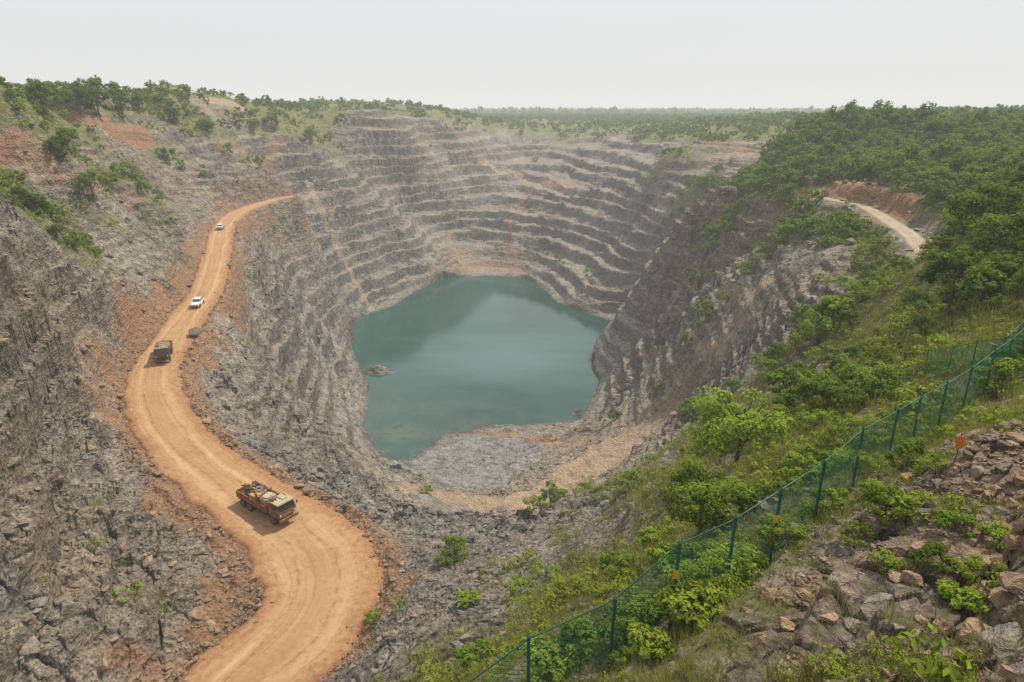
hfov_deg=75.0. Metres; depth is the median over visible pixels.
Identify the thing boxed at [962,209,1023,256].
tree
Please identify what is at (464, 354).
water
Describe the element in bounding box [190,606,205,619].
boulder
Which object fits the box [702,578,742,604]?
shrub
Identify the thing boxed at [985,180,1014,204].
tree
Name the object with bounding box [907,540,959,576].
shrub
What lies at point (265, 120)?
tree
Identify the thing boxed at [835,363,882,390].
shrub
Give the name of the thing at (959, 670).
boulder
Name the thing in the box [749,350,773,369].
tree
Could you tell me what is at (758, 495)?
shrub
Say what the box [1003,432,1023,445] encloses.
boulder
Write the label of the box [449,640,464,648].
boulder
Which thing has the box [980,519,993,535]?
boulder
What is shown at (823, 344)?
tree
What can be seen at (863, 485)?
shrub
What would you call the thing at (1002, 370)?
shrub
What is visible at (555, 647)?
shrub
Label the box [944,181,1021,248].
tree
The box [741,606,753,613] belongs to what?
boulder
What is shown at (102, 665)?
boulder
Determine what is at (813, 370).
tree
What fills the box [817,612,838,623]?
boulder
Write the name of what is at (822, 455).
shrub
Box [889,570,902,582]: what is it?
boulder
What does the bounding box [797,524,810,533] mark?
shrub
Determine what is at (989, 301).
tree
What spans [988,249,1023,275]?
tree
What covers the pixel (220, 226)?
car
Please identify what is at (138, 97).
tree
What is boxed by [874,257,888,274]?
tree
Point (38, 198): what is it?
tree
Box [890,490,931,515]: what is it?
shrub
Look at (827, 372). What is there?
shrub
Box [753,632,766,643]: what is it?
boulder
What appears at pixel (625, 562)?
shrub
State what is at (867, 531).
shrub
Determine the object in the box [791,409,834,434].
shrub
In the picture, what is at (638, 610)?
shrub
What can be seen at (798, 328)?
tree
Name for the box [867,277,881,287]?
tree
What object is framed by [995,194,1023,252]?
tree
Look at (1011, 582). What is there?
boulder
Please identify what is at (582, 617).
shrub
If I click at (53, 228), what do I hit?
tree
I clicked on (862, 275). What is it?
tree
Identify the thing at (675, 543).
shrub
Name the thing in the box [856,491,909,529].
shrub
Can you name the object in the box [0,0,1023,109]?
sky
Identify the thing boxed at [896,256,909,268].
tree
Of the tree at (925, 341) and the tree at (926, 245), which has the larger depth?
the tree at (926, 245)
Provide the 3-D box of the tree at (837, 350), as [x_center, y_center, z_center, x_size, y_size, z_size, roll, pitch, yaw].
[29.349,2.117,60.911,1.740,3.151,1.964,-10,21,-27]
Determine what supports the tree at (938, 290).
on the ground at (408, 213)
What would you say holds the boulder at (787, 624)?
on the ground at (408, 213)
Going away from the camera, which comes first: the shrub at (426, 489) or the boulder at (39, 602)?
the boulder at (39, 602)
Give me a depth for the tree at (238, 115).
326.17 m
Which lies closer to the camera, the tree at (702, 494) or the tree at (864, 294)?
the tree at (702, 494)
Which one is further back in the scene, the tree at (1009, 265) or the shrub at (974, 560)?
the tree at (1009, 265)
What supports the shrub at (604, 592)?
on the ground at (408, 213)
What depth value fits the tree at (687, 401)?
105.74 m
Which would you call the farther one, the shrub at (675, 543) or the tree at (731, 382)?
the tree at (731, 382)
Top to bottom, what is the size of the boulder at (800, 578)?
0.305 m
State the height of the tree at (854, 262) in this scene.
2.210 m
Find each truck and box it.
[151,340,172,362]
[235,481,298,523]
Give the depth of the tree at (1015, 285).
46.47 m
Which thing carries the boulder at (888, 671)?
on the ground at (408, 213)
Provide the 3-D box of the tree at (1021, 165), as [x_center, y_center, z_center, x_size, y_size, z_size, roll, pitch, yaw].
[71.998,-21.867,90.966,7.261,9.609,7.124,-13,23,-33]
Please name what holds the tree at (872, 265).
on the ground at (408, 213)
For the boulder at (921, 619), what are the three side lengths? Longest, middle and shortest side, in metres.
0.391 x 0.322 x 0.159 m
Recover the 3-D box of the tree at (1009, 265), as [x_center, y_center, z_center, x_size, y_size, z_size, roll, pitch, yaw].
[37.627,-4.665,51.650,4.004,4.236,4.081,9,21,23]
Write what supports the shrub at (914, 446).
on the ground at (408, 213)
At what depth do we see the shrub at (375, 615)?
58.57 m
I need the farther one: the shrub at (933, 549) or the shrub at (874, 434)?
the shrub at (874, 434)
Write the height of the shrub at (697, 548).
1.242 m
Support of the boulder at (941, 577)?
on the ground at (408, 213)
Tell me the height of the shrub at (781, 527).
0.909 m
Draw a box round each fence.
[469,329,1023,681]
[922,321,1023,377]
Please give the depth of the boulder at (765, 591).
15.53 m
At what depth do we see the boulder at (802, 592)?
15.35 m
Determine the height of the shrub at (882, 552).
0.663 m
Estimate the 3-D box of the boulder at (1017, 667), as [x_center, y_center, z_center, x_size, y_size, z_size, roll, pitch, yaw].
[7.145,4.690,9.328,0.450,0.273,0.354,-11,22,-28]
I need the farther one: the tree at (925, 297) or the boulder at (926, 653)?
the tree at (925, 297)
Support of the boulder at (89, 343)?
on the ground at (408, 213)
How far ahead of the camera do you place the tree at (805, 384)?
42.96 m
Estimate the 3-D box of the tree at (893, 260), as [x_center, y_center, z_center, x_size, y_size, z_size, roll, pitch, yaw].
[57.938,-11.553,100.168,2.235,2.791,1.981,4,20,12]
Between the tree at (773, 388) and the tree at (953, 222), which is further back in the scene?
the tree at (953, 222)
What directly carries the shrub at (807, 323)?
on the ground at (408, 213)
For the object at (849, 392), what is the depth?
38.03 m
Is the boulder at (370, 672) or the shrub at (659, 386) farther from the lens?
the shrub at (659, 386)
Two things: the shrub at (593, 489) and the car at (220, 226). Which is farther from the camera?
the car at (220, 226)
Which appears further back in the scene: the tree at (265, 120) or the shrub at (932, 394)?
the tree at (265, 120)
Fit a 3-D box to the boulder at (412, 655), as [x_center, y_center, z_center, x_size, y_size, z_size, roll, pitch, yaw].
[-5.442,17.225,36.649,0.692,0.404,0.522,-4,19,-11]
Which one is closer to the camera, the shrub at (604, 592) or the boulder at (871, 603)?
the boulder at (871, 603)
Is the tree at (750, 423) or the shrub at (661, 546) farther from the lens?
the tree at (750, 423)
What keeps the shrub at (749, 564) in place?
on the ground at (408, 213)
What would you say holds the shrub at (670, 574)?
on the ground at (408, 213)
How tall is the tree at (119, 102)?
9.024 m
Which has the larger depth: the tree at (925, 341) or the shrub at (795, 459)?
the tree at (925, 341)
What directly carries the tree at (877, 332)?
on the ground at (408, 213)
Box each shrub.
[361,609,382,627]
[389,594,407,614]
[419,483,435,495]
[451,589,481,608]
[453,636,493,673]
[501,573,538,603]
[520,631,584,681]
[521,492,549,511]
[532,559,562,580]
[549,487,568,497]
[551,574,593,603]
[558,613,610,672]
[587,479,616,506]
[589,570,651,625]
[593,641,608,652]
[598,549,637,578]
[598,596,663,652]
[605,646,636,672]
[607,409,622,418]
[609,615,641,648]
[614,468,642,494]
[615,616,635,639]
[625,594,665,635]
[627,622,675,659]
[637,526,663,546]
[644,540,674,569]
[652,383,664,395]
[652,575,690,608]
[653,579,729,631]
[661,558,718,602]
[664,538,710,565]
[672,558,735,605]
[686,538,725,564]
[697,540,769,592]
[698,548,763,601]
[700,575,738,608]
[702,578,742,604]
[735,543,764,555]
[736,482,765,516]
[738,580,753,593]
[754,513,794,551]
[759,403,798,429]
[761,477,804,496]
[763,359,786,374]
[764,519,810,549]
[771,404,804,430]
[777,450,827,484]
[789,442,819,463]
[789,517,803,523]
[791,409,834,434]
[793,484,857,523]
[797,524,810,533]
[799,316,832,345]
[800,508,811,517]
[810,368,842,399]
[814,449,851,469]
[817,411,870,449]
[820,295,856,310]
[825,448,879,476]
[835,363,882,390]
[836,520,874,547]
[837,412,869,438]
[843,446,862,456]
[851,414,899,449]
[852,489,861,498]
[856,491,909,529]
[858,478,886,493]
[861,482,909,516]
[864,452,898,473]
[866,546,909,574]
[884,437,944,470]
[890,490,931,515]
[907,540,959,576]
[911,454,950,478]
[918,652,950,667]
[924,390,940,400]
[930,416,952,427]
[933,507,978,537]
[936,579,988,613]
[946,553,1008,592]
[971,376,985,386]
[974,357,1023,394]
[976,366,998,381]
[976,521,1011,551]
[989,344,1023,363]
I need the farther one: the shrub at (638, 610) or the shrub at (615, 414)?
the shrub at (615, 414)
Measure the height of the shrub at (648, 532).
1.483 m
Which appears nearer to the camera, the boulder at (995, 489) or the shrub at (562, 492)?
the boulder at (995, 489)
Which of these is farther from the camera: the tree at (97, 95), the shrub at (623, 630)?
the tree at (97, 95)
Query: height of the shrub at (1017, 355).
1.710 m
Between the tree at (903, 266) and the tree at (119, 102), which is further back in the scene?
the tree at (119, 102)
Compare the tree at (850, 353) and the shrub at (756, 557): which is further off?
the tree at (850, 353)
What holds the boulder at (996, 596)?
on the ground at (408, 213)
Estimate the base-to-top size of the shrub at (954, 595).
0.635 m
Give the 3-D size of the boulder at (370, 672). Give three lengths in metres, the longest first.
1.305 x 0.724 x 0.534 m
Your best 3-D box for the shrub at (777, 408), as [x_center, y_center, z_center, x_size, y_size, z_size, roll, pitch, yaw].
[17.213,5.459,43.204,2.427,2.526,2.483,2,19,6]
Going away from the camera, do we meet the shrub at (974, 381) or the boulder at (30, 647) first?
the shrub at (974, 381)
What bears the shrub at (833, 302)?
on the ground at (408, 213)
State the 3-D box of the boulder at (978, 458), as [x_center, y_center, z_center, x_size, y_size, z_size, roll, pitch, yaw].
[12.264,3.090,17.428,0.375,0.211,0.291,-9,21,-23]
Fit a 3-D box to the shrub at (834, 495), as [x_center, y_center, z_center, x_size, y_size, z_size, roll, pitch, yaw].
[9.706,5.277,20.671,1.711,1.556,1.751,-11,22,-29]
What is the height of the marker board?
0.900 m
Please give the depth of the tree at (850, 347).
60.05 m
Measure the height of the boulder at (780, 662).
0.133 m
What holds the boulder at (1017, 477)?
on the ground at (408, 213)
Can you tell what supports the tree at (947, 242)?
on the ground at (408, 213)
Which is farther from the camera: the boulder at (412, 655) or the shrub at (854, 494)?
the boulder at (412, 655)
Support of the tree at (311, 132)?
on the ground at (408, 213)
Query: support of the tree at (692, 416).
on the ground at (408, 213)
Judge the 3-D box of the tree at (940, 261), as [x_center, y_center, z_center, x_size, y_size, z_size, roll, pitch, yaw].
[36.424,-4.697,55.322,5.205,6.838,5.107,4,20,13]
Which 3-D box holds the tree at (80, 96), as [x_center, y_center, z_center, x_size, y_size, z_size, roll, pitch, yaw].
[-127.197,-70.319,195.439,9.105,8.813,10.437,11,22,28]
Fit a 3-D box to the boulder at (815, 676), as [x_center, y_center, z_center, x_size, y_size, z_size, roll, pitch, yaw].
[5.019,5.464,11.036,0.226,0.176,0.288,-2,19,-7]
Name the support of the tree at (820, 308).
on the ground at (408, 213)
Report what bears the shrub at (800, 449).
on the ground at (408, 213)
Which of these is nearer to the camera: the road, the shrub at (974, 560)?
the shrub at (974, 560)
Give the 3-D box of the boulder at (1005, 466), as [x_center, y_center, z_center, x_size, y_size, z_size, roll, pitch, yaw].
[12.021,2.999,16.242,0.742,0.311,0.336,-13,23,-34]
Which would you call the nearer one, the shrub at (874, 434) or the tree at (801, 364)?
the shrub at (874, 434)
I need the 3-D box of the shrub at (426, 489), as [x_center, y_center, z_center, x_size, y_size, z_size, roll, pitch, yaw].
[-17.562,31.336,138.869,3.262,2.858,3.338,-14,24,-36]
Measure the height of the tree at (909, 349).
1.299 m
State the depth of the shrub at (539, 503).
87.24 m
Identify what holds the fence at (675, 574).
on the ground at (408, 213)
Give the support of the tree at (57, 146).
on the ground at (408, 213)
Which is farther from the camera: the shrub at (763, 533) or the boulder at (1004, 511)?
the shrub at (763, 533)
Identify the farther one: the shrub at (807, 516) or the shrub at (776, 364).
the shrub at (776, 364)
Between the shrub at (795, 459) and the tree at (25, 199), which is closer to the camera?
the shrub at (795, 459)
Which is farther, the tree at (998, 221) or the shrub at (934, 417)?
the tree at (998, 221)
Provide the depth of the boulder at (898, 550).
14.00 m
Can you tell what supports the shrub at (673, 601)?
on the ground at (408, 213)
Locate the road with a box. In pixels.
[122,195,383,681]
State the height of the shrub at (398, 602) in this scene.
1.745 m
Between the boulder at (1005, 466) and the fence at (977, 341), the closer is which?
the boulder at (1005, 466)
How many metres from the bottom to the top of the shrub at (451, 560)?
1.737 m
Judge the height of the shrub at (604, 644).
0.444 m
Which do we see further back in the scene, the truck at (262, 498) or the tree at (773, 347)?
the tree at (773, 347)
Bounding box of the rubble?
[0,95,1023,681]
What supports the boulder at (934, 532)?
on the ground at (408, 213)
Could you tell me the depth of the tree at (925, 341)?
48.42 m
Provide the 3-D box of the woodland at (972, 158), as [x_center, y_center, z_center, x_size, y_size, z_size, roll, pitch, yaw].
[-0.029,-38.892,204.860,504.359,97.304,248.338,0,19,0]
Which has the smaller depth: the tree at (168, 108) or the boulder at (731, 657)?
the boulder at (731, 657)
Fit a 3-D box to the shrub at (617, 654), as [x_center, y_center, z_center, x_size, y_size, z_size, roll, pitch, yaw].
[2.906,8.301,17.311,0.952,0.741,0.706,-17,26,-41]
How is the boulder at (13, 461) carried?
on the ground at (408, 213)
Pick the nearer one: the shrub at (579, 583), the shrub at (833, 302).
the shrub at (579, 583)
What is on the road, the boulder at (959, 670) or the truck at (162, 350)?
the truck at (162, 350)
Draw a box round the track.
[822,197,927,261]
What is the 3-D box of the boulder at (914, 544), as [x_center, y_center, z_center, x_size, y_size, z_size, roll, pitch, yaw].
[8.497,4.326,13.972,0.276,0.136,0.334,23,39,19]
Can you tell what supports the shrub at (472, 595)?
on the ground at (408, 213)
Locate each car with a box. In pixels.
[191,297,204,307]
[217,224,223,229]
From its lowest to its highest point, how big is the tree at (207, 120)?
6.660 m
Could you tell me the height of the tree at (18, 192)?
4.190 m
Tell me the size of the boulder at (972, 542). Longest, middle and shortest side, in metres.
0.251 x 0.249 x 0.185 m
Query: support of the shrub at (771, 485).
on the ground at (408, 213)
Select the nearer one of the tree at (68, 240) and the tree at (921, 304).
the tree at (921, 304)
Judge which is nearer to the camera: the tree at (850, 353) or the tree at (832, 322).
the tree at (850, 353)
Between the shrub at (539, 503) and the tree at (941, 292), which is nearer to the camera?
the tree at (941, 292)
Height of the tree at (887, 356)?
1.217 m
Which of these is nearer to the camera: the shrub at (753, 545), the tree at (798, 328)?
the shrub at (753, 545)
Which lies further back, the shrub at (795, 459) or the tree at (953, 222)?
the tree at (953, 222)
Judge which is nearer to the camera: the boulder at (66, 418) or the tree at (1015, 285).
the tree at (1015, 285)
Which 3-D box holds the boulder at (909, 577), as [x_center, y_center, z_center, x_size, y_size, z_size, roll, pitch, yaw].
[7.886,4.697,13.102,0.445,0.434,0.479,-4,23,-25]
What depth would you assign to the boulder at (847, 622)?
12.39 m
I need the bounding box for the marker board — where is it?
[954,433,966,460]
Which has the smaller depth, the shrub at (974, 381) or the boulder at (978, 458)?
the boulder at (978, 458)
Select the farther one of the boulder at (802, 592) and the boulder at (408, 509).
the boulder at (408, 509)
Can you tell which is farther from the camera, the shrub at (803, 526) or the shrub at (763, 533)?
the shrub at (763, 533)
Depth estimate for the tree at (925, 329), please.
51.85 m
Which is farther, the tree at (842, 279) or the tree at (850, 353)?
the tree at (842, 279)
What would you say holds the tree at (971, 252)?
on the ground at (408, 213)
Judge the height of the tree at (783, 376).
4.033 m
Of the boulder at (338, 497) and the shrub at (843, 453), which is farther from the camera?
the boulder at (338, 497)
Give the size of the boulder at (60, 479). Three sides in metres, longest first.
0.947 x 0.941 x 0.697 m
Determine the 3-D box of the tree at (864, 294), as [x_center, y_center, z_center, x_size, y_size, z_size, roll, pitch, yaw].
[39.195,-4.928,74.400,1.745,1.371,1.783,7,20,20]
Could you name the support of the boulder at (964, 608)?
on the ground at (408, 213)
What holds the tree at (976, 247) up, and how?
on the ground at (408, 213)
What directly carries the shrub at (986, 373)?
on the ground at (408, 213)
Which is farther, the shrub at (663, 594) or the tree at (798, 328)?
the tree at (798, 328)
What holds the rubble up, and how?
on the ground at (408, 213)
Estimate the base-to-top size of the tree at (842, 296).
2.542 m
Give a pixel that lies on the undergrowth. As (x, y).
(938, 671)
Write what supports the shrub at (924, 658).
on the ground at (408, 213)
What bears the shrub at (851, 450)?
on the ground at (408, 213)
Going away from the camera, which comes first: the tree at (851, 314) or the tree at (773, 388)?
the tree at (773, 388)
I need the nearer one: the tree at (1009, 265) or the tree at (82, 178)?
the tree at (1009, 265)
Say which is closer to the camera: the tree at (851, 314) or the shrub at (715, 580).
the shrub at (715, 580)
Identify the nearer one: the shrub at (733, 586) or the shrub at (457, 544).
the shrub at (733, 586)
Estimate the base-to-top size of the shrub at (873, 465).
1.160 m
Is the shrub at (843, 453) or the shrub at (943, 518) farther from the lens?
the shrub at (843, 453)
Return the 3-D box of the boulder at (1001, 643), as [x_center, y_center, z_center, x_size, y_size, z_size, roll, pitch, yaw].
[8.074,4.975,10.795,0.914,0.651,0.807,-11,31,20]
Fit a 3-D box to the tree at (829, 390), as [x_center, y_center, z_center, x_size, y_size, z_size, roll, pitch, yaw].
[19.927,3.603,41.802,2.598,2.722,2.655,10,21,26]
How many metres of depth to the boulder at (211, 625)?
58.62 m
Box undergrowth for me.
[0,85,1023,681]
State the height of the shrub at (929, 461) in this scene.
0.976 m
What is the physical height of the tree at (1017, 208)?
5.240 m
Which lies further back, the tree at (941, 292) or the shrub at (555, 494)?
the shrub at (555, 494)
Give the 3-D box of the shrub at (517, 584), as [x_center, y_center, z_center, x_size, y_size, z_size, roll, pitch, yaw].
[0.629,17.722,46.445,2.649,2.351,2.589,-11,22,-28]
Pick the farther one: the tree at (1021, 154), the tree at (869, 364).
the tree at (1021, 154)
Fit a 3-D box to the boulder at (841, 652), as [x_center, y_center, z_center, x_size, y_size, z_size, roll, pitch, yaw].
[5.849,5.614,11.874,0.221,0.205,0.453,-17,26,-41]
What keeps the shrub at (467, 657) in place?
on the ground at (408, 213)
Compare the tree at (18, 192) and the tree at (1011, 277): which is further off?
the tree at (18, 192)
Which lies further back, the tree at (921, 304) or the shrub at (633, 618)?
the tree at (921, 304)
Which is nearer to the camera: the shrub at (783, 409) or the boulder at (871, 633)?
the boulder at (871, 633)
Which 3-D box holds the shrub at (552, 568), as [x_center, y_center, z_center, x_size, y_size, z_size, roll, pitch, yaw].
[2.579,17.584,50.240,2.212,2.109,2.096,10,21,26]
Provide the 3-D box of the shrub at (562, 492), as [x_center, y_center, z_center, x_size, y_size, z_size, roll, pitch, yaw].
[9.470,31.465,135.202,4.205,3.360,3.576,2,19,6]
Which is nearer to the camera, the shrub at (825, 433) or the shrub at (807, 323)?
the shrub at (825, 433)
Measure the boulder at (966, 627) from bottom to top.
0.407 m
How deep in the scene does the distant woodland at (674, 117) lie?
584.20 m
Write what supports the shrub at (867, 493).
on the ground at (408, 213)
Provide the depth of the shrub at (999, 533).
13.71 m
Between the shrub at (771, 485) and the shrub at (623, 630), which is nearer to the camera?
the shrub at (623, 630)
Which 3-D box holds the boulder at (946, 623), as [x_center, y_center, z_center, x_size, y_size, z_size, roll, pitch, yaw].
[7.657,5.088,11.874,0.329,0.241,0.281,-26,46,-17]
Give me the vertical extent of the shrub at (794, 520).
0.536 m
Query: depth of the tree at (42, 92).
170.19 m
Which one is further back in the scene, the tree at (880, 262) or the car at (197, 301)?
the car at (197, 301)
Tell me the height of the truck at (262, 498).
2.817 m
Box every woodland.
[0,74,1023,345]
[126,83,1023,259]
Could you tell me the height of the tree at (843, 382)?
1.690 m
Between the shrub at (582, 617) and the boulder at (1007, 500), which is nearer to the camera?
the boulder at (1007, 500)
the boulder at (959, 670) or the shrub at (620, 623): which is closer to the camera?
the boulder at (959, 670)
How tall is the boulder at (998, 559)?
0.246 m
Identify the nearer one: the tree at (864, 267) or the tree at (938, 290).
the tree at (938, 290)
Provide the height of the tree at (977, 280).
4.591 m
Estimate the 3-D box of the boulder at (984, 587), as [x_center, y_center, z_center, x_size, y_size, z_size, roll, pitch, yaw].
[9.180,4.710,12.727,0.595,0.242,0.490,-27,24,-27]
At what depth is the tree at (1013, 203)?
69.59 m
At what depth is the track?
128.11 m
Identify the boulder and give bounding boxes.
[7,457,20,467]
[19,636,39,656]
[30,596,47,609]
[57,475,64,482]
[62,415,74,421]
[83,340,93,346]
[98,654,107,673]
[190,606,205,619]
[205,619,217,632]
[334,494,343,500]
[365,668,376,678]
[403,506,412,513]
[407,651,418,658]
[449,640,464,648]
[729,653,737,662]
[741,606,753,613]
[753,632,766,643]
[760,587,781,603]
[776,660,786,671]
[779,616,794,630]
[794,572,809,585]
[797,588,815,603]
[805,664,822,680]
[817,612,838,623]
[834,648,847,664]
[843,616,859,635]
[857,572,865,578]
[860,592,894,621]
[865,631,876,643]
[878,665,893,678]
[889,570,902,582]
[890,545,906,556]
[893,623,906,631]
[901,570,923,587]
[910,541,923,549]
[912,649,936,655]
[914,614,928,625]
[925,528,943,536]
[932,618,953,634]
[936,573,955,588]
[945,658,969,677]
[956,617,982,642]
[960,598,979,610]
[965,537,978,546]
[974,455,987,462]
[975,621,1023,663]
[976,579,998,590]
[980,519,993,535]
[985,484,1002,497]
[988,587,1007,608]
[989,557,1008,571]
[994,506,1009,515]
[996,459,1014,473]
[997,571,1023,594]
[1000,535,1021,549]
[1002,497,1023,509]
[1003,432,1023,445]
[1008,661,1023,680]
[1011,472,1023,484]
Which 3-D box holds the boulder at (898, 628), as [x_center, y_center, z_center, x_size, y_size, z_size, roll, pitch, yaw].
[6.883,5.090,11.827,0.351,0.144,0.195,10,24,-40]
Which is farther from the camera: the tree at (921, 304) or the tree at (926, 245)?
the tree at (926, 245)
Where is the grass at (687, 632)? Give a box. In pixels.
[27,230,1023,681]
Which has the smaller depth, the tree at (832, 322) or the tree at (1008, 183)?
the tree at (832, 322)
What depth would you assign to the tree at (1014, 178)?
90.73 m
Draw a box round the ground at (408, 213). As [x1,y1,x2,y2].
[0,83,1023,681]
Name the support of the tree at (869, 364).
on the ground at (408, 213)
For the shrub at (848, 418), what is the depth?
32.27 m
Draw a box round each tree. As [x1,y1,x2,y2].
[9,186,32,210]
[20,192,31,208]
[24,77,63,114]
[28,191,50,215]
[44,135,80,161]
[45,223,68,238]
[54,86,94,113]
[60,235,86,249]
[72,168,109,199]
[82,80,111,116]
[110,88,131,114]
[130,91,150,110]
[163,101,181,123]
[197,118,214,131]
[231,106,244,126]
[261,114,280,131]
[304,126,318,142]
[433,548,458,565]
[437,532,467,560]
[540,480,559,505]
[572,479,592,495]
[657,454,752,533]
[676,395,709,423]
[679,402,701,424]
[685,383,794,470]
[719,377,744,396]
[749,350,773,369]
[762,341,788,361]
[763,365,818,410]
[767,383,796,408]
[788,303,820,337]
[789,326,804,339]
[789,360,820,387]
[793,376,834,413]
[797,367,819,401]
[802,303,838,330]
[807,377,848,415]
[814,318,840,336]
[817,342,830,352]
[821,347,844,373]
[834,292,849,302]
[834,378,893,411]
[837,276,848,285]
[837,308,861,329]
[839,360,868,379]
[841,376,859,391]
[842,349,859,361]
[845,339,869,357]
[850,258,859,268]
[851,364,909,399]
[852,279,872,290]
[855,271,873,280]
[855,292,871,301]
[856,361,876,366]
[860,263,870,271]
[864,263,876,272]
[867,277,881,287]
[868,269,890,281]
[872,327,883,337]
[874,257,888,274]
[882,354,896,363]
[889,255,902,266]
[893,259,914,272]
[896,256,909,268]
[897,286,936,311]
[902,313,940,336]
[903,347,915,360]
[913,300,933,311]
[915,245,992,315]
[917,240,944,259]
[919,325,934,340]
[922,336,935,345]
[925,236,939,254]
[931,235,954,251]
[933,287,943,295]
[936,227,974,241]
[937,288,949,295]
[940,210,986,241]
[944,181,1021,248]
[951,260,1019,312]
[955,245,986,261]
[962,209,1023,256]
[963,199,1014,234]
[964,243,985,253]
[971,254,1023,293]
[980,297,1003,313]
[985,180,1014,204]
[988,191,1023,235]
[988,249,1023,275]
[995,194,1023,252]
[1001,170,1023,187]
[1001,264,1023,282]
[1004,183,1023,208]
[1004,265,1023,296]
[1009,181,1023,191]
[1013,150,1023,184]
[1015,160,1023,180]
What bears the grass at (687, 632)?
on the ground at (408, 213)
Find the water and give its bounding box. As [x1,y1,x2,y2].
[352,275,610,460]
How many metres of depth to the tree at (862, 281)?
78.48 m
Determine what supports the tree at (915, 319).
on the ground at (408, 213)
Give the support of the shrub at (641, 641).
on the ground at (408, 213)
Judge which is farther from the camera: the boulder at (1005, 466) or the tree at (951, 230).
the tree at (951, 230)
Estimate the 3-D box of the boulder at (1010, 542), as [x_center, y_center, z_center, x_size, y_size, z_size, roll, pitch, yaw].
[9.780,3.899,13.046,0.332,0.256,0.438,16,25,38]
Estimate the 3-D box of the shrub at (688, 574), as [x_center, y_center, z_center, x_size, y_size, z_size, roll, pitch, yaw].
[5.020,6.736,17.906,1.577,1.540,2.127,-12,22,-31]
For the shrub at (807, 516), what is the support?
on the ground at (408, 213)
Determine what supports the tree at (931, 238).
on the ground at (408, 213)
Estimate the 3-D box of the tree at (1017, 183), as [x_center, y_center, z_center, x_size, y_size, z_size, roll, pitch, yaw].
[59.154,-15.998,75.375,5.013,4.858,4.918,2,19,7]
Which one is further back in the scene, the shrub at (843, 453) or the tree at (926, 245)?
the tree at (926, 245)
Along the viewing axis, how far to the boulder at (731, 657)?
13.51 m
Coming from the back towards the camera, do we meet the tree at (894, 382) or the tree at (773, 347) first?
the tree at (773, 347)
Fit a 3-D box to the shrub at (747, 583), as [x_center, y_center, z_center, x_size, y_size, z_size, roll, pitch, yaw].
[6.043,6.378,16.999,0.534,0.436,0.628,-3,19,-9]
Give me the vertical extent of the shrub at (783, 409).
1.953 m
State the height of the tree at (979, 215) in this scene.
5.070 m
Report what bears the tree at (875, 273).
on the ground at (408, 213)
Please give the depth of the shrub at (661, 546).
25.61 m
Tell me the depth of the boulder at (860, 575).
13.59 m
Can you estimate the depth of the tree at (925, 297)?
62.84 m
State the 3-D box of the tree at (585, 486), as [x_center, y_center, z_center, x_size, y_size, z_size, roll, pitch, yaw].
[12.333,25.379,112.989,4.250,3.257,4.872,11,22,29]
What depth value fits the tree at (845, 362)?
51.79 m

